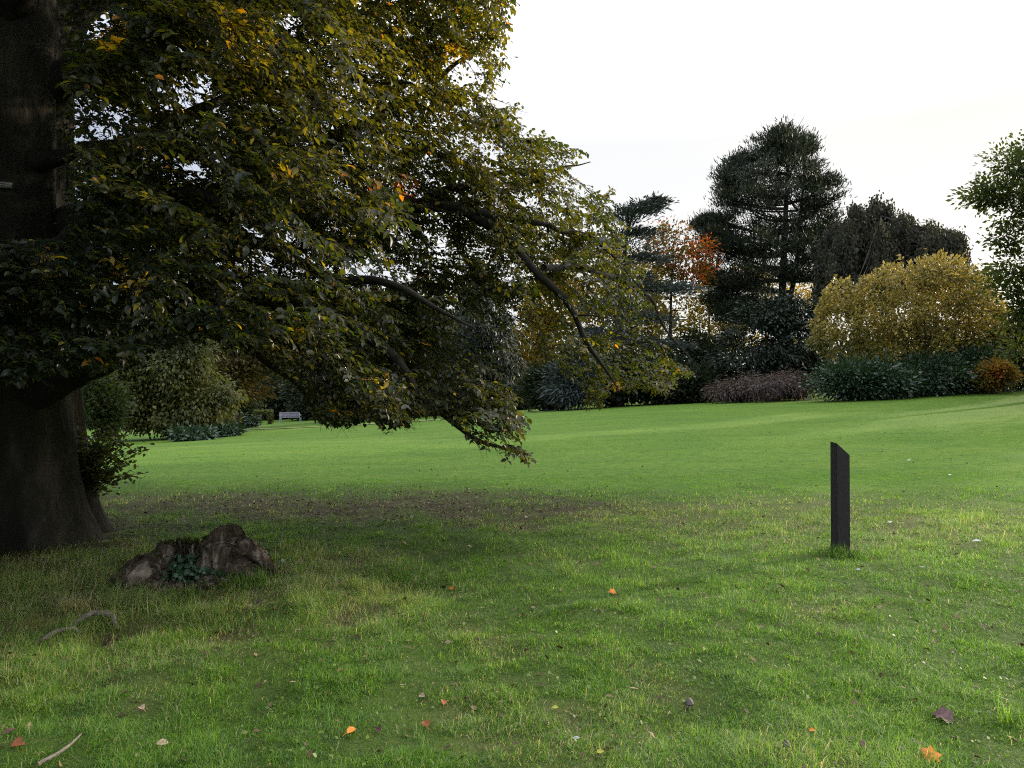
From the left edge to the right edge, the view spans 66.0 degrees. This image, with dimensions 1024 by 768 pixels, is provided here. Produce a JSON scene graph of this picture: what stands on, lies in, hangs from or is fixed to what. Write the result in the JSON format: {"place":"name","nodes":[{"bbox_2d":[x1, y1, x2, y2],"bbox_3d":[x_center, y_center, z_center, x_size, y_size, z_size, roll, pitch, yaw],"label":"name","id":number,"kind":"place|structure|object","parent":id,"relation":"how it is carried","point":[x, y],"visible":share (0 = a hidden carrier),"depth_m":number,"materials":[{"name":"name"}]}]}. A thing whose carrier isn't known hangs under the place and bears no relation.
{"place":"outdoors","nodes":[
{"label":"outdoors","id":0,"kind":"place"},
{"bbox_2d":[132,409,574,433],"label":"path","id":1,"kind":"structure","parent":0,"point":[359,424],"depth_m":47.24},
{"bbox_2d":[0,384,1023,767],"bbox_3d":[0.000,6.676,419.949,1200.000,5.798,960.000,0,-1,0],"label":"ground","id":2,"kind":"structure","parent":0,"point":[686,424],"depth_m":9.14,"materials":[{"name":"green plant"}]},
{"bbox_2d":[0,728,14,735],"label":"fallen leaf","id":3,"kind":"object","parent":2,"relation":"on","point":[9,730],"visible":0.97,"depth_m":3.62,"materials":[{"name":"plant"}]},
{"bbox_2d":[6,736,24,745],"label":"fallen leaf","id":4,"kind":"object","parent":2,"relation":"on","point":[17,741],"visible":1,"depth_m":3.44,"materials":[{"name":"brown plant"}]},
{"bbox_2d":[3,565,115,597],"bbox_3d":[-3.796,1.596,6.361,1.146,0.245,0.763,0,-1,21],"label":"grass tuft","id":5,"kind":"object","parent":2,"relation":"on","point":[50,582],"visible":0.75,"depth_m":6.40,"materials":[{"name":"green plant"}]},
{"bbox_2d":[37,733,81,765],"bbox_3d":[-1.956,1.591,3.440,0.048,0.031,0.278,0,-1,8],"label":"fallen stick","id":6,"kind":"object","parent":2,"relation":"on","point":[48,758],"visible":1,"depth_m":3.37,"materials":[{"name":"brown wood"}]},
{"bbox_2d":[39,626,79,639],"bbox_3d":[-3.116,1.731,5.430,0.070,0.091,0.288,-1,-1,44],"label":"exposed root","id":7,"kind":"object","parent":2,"relation":"on","point":[60,630],"visible":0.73,"depth_m":5.42,"materials":[{"name":"brown wood"}]},
{"bbox_2d":[32,583,110,615],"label":"grass tuft","id":8,"kind":"object","parent":2,"relation":"on","point":[69,603],"visible":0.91,"depth_m":5.89,"materials":[{"name":"green plant"}]},
{"bbox_2d":[68,610,118,628],"bbox_3d":[-2.964,1.706,5.624,0.391,0.144,0.200,0,-1,-8],"label":"exposed root","id":9,"kind":"object","parent":2,"relation":"on","point":[93,612],"visible":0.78,"depth_m":5.65,"materials":[{"name":"brown wood"}]},
{"bbox_2d":[72,422,154,497],"bbox_3d":[-4.596,1.129,9.015,1.200,1.401,1.024,0,-1,0],"label":"leafy shrub","id":10,"kind":"object","parent":2,"relation":"on","point":[97,454],"visible":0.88,"depth_m":8.96,"materials":[{"name":"green plant"}]},
{"bbox_2d":[82,369,144,442],"bbox_3d":[-18.858,1.027,35.940,3.435,4.321,3.831,1,-1,-39],"label":"dark bush","id":11,"kind":"object","parent":2,"relation":"on","point":[101,397],"visible":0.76,"depth_m":35.64,"materials":[{"name":"green plant"}]},
{"bbox_2d":[79,565,149,592],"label":"grass tuft","id":12,"kind":"object","parent":2,"relation":"on","point":[102,578],"visible":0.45,"depth_m":6.52,"materials":[{"name":"green plant"}]},
{"bbox_2d":[156,739,171,744],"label":"fallen leaf","id":13,"kind":"object","parent":2,"relation":"on","point":[161,742],"visible":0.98,"depth_m":3.54,"materials":[{"name":"beige plant"}]},
{"bbox_2d":[106,581,221,618],"bbox_3d":[-2.622,1.634,5.902,0.975,0.256,0.589,0,-1,-20],"label":"grass tuft","id":14,"kind":"object","parent":2,"relation":"on","point":[156,601],"visible":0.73,"depth_m":5.89,"materials":[{"name":"green plant"}]},
{"bbox_2d":[90,338,255,440],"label":"spreading tree","id":15,"kind":"object","parent":2,"relation":"on","point":[161,400],"visible":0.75,"depth_m":41.94,"materials":[{"name":"green plant"}]},
{"bbox_2d":[135,582,243,605],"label":"grass tuft","id":16,"kind":"object","parent":2,"relation":"on","point":[180,591],"visible":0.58,"depth_m":6.22,"materials":[{"name":"green plant"}]},
{"bbox_2d":[101,523,279,595],"bbox_3d":[-2.723,1.503,6.687,1.877,0.590,1.156,0,-1,0],"label":"tree stump","id":17,"kind":"object","parent":2,"relation":"on","point":[225,548],"visible":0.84,"depth_m":6.72,"materials":[{"name":"brown wood"}]},
{"bbox_2d":[163,420,225,441],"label":"border plant","id":18,"kind":"object","parent":2,"relation":"on","point":[190,433],"visible":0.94,"depth_m":38.45,"materials":[{"name":"green plant"}]},
{"bbox_2d":[135,545,284,584],"bbox_3d":[-2.647,1.554,6.760,1.316,0.304,0.591,0,-1,0],"label":"ivy patch","id":19,"kind":"object","parent":2,"relation":"on","point":[186,570],"visible":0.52,"depth_m":6.72,"materials":[{"name":"green plant"}]},
{"bbox_2d":[202,420,249,436],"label":"border plant","id":20,"kind":"object","parent":2,"relation":"on","point":[228,429],"visible":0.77,"depth_m":41.63,"materials":[{"name":"green plant"}]},
{"bbox_2d":[201,385,268,422],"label":"border shrub","id":21,"kind":"object","parent":2,"relation":"on","point":[247,410],"visible":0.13,"depth_m":69.59,"materials":[{"name":"green plant"}]},
{"bbox_2d":[201,564,280,591],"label":"grass tuft","id":22,"kind":"object","parent":2,"relation":"on","point":[258,572],"visible":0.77,"depth_m":6.53,"materials":[{"name":"green plant"}]},
{"bbox_2d":[188,327,296,423],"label":"tan tree","id":23,"kind":"object","parent":2,"relation":"on","point":[246,370],"visible":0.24,"depth_m":53.31,"materials":[{"name":"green plant"}]},
{"bbox_2d":[230,412,263,427],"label":"border plant","id":24,"kind":"object","parent":2,"relation":"on","point":[254,421],"visible":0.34,"depth_m":57.91,"materials":[{"name":"green plant"}]},
{"bbox_2d":[253,409,273,423],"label":"hedge arch","id":25,"kind":"structure","parent":2,"relation":"on","point":[256,412],"depth_m":65.76,"materials":[{"name":"green plant"}]},
{"bbox_2d":[247,367,295,420],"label":"border shrub","id":26,"kind":"object","parent":2,"relation":"on","point":[277,408],"visible":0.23,"depth_m":80.48,"materials":[{"name":"green plant"}]},
{"bbox_2d":[265,546,305,564],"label":"grass tuft","id":27,"kind":"object","parent":2,"relation":"on","point":[283,554],"visible":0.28,"depth_m":7.39,"materials":[{"name":"green plant"}]},
{"bbox_2d":[279,412,300,422],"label":"park bench","id":28,"kind":"object","parent":2,"relation":"on","point":[284,415],"visible":0.93,"depth_m":66.18,"materials":[{"name":"grey wood"}]},
{"bbox_2d":[275,366,335,420],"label":"border shrub","id":29,"kind":"object","parent":2,"relation":"on","point":[297,404],"visible":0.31,"depth_m":74.89,"materials":[{"name":"green plant"}]},
{"bbox_2d":[343,726,355,735],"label":"fallen leaf","id":30,"kind":"object","parent":2,"relation":"on","point":[350,729],"visible":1,"depth_m":3.63,"materials":[{"name":"orange plant"}]},
{"bbox_2d":[0,0,700,550],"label":"beech tree","id":31,"kind":"object","parent":2,"relation":"on","point":[68,258],"visible":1,"depth_m":7.10,"materials":[{"name":"green plant"}]},
{"bbox_2d":[0,182,11,188],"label":"label","id":32,"kind":"object","parent":31,"relation":"attached to","point":[5,184],"visible":1,"depth_m":8.18,"materials":[{"name":"grey metal"}]},
{"bbox_2d":[87,294,613,426],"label":"wood","id":33,"kind":"object","parent":2,"relation":"on","point":[563,346],"depth_m":89.81,"materials":[{"name":"green plant"}]},
{"bbox_2d":[289,278,427,411],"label":"dark tree","id":34,"kind":"object","parent":2,"relation":"on","point":[388,364],"visible":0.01,"depth_m":61.03,"materials":[{"name":"green plant"}]},
{"bbox_2d":[347,556,443,588],"bbox_3d":[-1.062,1.652,6.985,0.801,0.254,0.584,0,-1,15],"label":"grass tuft","id":35,"kind":"object","parent":2,"relation":"on","point":[400,573],"visible":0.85,"depth_m":6.97,"materials":[{"name":"green plant"}]},
{"bbox_2d":[385,292,458,402],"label":"golden tree","id":36,"kind":"object","parent":2,"relation":"on","point":[437,371],"visible":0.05,"depth_m":62.99,"materials":[{"name":"yellow plant"}]},
{"bbox_2d":[422,720,429,730],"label":"fallen leaf","id":37,"kind":"object","parent":2,"relation":"on","point":[426,723],"visible":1,"depth_m":3.76,"materials":[{"name":"brown plant"}]},
{"bbox_2d":[420,375,535,415],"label":"border shrub","id":38,"kind":"object","parent":2,"relation":"on","point":[519,406],"visible":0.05,"depth_m":59.10,"materials":[{"name":"green plant"}]},
{"bbox_2d":[426,248,534,401],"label":"cypress","id":39,"kind":"object","parent":2,"relation":"on","point":[506,364],"visible":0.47,"depth_m":56.59,"materials":[{"name":"green plant"}]},
{"bbox_2d":[0,520,1023,767],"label":"clover","id":40,"kind":"object","parent":2,"relation":"on","point":[814,744],"visible":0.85,"depth_m":4.74,"materials":[{"name":"green plant"}]},
{"bbox_2d":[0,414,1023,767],"bbox_3d":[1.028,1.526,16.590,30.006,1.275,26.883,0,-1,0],"label":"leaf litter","id":41,"kind":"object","parent":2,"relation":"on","point":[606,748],"visible":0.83,"depth_m":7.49,"materials":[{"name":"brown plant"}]},
{"bbox_2d":[507,356,576,411],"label":"border shrub","id":42,"kind":"object","parent":2,"relation":"on","point":[530,376],"visible":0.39,"depth_m":49.27,"materials":[{"name":"green plant"}]},
{"bbox_2d":[510,253,597,382],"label":"golden tree","id":43,"kind":"object","parent":2,"relation":"on","point":[530,357],"visible":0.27,"depth_m":67.08,"materials":[{"name":"yellow plant"}]},
{"bbox_2d":[529,345,620,410],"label":"blue juniper","id":44,"kind":"object","parent":2,"relation":"on","point":[561,393],"visible":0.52,"depth_m":46.83,"materials":[{"name":"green plant"}]},
{"bbox_2d":[515,191,719,406],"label":"blue cedar","id":45,"kind":"object","parent":2,"relation":"on","point":[647,206],"visible":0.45,"depth_m":49.40,"materials":[{"name":"green plant"}]},
{"bbox_2d":[581,349,658,407],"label":"border shrub","id":46,"kind":"object","parent":2,"relation":"on","point":[631,398],"visible":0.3,"depth_m":49.51,"materials":[{"name":"green plant"}]},
{"bbox_2d":[569,237,695,395],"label":"golden tree","id":47,"kind":"object","parent":2,"relation":"on","point":[659,331],"visible":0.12,"depth_m":70.20,"materials":[{"name":"yellow plant"}]},
{"bbox_2d":[638,349,703,404],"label":"border shrub","id":48,"kind":"object","parent":2,"relation":"on","point":[679,358],"visible":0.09,"depth_m":50.25,"materials":[{"name":"green plant"}]},
{"bbox_2d":[633,216,727,362],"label":"maple tree","id":49,"kind":"object","parent":2,"relation":"on","point":[690,253],"visible":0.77,"depth_m":54.70,"materials":[{"name":"orange plant"}]},
{"bbox_2d":[645,356,731,404],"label":"border shrub","id":50,"kind":"object","parent":2,"relation":"on","point":[689,391],"visible":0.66,"depth_m":47.32,"materials":[{"name":"green plant"}]},
{"bbox_2d":[684,697,693,709],"bbox_3d":[0.927,1.674,4.119,0.050,0.070,0.050,0,-1,0],"label":"toadstool","id":51,"kind":"object","parent":2,"relation":"on","point":[689,702],"visible":0.99,"depth_m":4.11,"materials":[{"name":"beige plant"}]},
{"bbox_2d":[660,325,734,400],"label":"border shrub","id":52,"kind":"object","parent":2,"relation":"on","point":[703,341],"visible":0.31,"depth_m":52.42,"materials":[{"name":"green plant"}]},
{"bbox_2d":[673,280,771,360],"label":"golden tree","id":53,"kind":"object","parent":2,"relation":"on","point":[711,329],"visible":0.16,"depth_m":73.63,"materials":[{"name":"yellow plant"}]},
{"bbox_2d":[698,364,819,403],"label":"brown shrub","id":54,"kind":"object","parent":2,"relation":"on","point":[774,387],"visible":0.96,"depth_m":43.20,"materials":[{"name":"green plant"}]},
{"bbox_2d":[691,274,840,395],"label":"dark yew","id":55,"kind":"object","parent":2,"relation":"on","point":[781,321],"visible":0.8,"depth_m":48.00,"materials":[{"name":"green plant"}]},
{"bbox_2d":[685,114,857,342],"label":"pine tree","id":56,"kind":"object","parent":2,"relation":"on","point":[789,148],"visible":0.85,"depth_m":56.73,"materials":[{"name":"green plant"}]},
{"bbox_2d":[731,257,812,390],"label":"golden tree","id":57,"kind":"object","parent":2,"relation":"on","point":[807,294],"visible":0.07,"depth_m":76.98,"materials":[{"name":"yellow plant"}]},
{"bbox_2d":[782,740,789,747],"bbox_3d":[1.232,1.629,3.542,0.042,0.060,0.042,0,-1,0],"label":"toadstool","id":58,"kind":"object","parent":2,"relation":"on","point":[787,744],"visible":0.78,"depth_m":3.53,"materials":[{"name":"beige plant"}]},
{"bbox_2d":[803,542,867,560],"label":"grass tuft","id":59,"kind":"object","parent":2,"relation":"on","point":[837,554],"visible":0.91,"depth_m":7.61,"materials":[{"name":"green plant"}]},
{"bbox_2d":[830,442,849,552],"bbox_3d":[3.253,1.203,7.807,0.134,1.257,0.134,0,-1,-4],"label":"marker post","id":60,"kind":"object","parent":2,"relation":"on","point":[840,489],"visible":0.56,"depth_m":7.74,"materials":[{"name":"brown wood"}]},
{"bbox_2d":[797,351,900,401],"bbox_3d":[17.178,-0.299,39.226,5.568,2.905,5.038,0,-1,-33],"label":"evergreen shrub","id":61,"kind":"object","parent":2,"relation":"on","point":[841,378],"visible":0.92,"depth_m":38.55,"materials":[{"name":"green plant"}]},
{"bbox_2d":[844,352,928,399],"bbox_3d":[18.237,-0.279,38.913,4.299,2.713,4.636,0,-1,34],"label":"evergreen shrub","id":62,"kind":"object","parent":2,"relation":"on","point":[904,380],"visible":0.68,"depth_m":38.09,"materials":[{"name":"green plant"}]},
{"bbox_2d":[805,190,973,372],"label":"weeping beech","id":63,"kind":"object","parent":2,"relation":"on","point":[862,240],"visible":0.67,"depth_m":50.38,"materials":[{"name":"green plant"}]},
{"bbox_2d":[789,332,1019,383],"bbox_3d":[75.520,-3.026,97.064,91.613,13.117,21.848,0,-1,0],"label":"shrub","id":64,"kind":"object","parent":2,"relation":"on","point":[842,347],"visible":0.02,"depth_m":92.29,"materials":[{"name":"green plant"}]},
{"bbox_2d":[792,247,1021,393],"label":"yellow tree","id":65,"kind":"object","parent":2,"relation":"on","point":[947,274],"visible":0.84,"depth_m":41.30,"materials":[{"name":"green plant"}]},
{"bbox_2d":[915,745,941,761],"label":"fallen leaf","id":66,"kind":"object","parent":2,"relation":"on","point":[929,750],"visible":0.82,"depth_m":3.44,"materials":[{"name":"orange plant"}]},
{"bbox_2d":[891,344,989,396],"bbox_3d":[21.210,-0.588,40.039,5.090,2.972,5.403,0,-1,0],"label":"evergreen shrub","id":67,"kind":"object","parent":2,"relation":"on","point":[939,386],"visible":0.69,"depth_m":38.95,"materials":[{"name":"green plant"}]},
{"bbox_2d":[932,705,962,722],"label":"fallen leaf","id":68,"kind":"object","parent":2,"relation":"on","point":[943,714],"visible":1,"depth_m":3.86,"materials":[{"name":"plant"}]},
{"bbox_2d":[934,336,1023,392],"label":"evergreen shrub","id":69,"kind":"object","parent":2,"relation":"on","point":[972,352],"visible":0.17,"depth_m":39.66,"materials":[{"name":"green plant"}]},
{"bbox_2d":[945,129,1023,366],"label":"leafy tree","id":70,"kind":"object","parent":2,"relation":"on","point":[996,198],"visible":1,"depth_m":35.98,"materials":[{"name":"green plant"}]},
{"bbox_2d":[953,263,1015,360],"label":"golden tree","id":71,"kind":"object","parent":2,"relation":"on","point":[989,307],"visible":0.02,"depth_m":69.30,"materials":[{"name":"yellow plant"}]},
{"bbox_2d":[969,352,1023,393],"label":"autumn bush","id":72,"kind":"object","parent":2,"relation":"on","point":[998,372],"visible":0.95,"depth_m":38.05,"materials":[{"name":"orange plant"}]},
{"bbox_2d":[978,682,1023,726],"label":"grass tuft","id":73,"kind":"object","parent":2,"relation":"on","point":[1006,713],"visible":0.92,"depth_m":3.84,"materials":[{"name":"green plant"}]},
{"bbox_2d":[986,309,1023,389],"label":"evergreen shrub","id":74,"kind":"object","parent":2,"relation":"on","point":[1021,362],"visible":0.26,"depth_m":40.94,"materials":[{"name":"green plant"}]},
{"bbox_2d":[74,0,1023,371],"label":"sky","id":75,"kind":"structure","parent":0,"point":[903,95],"materials":[{"name":"white"}]}
]}

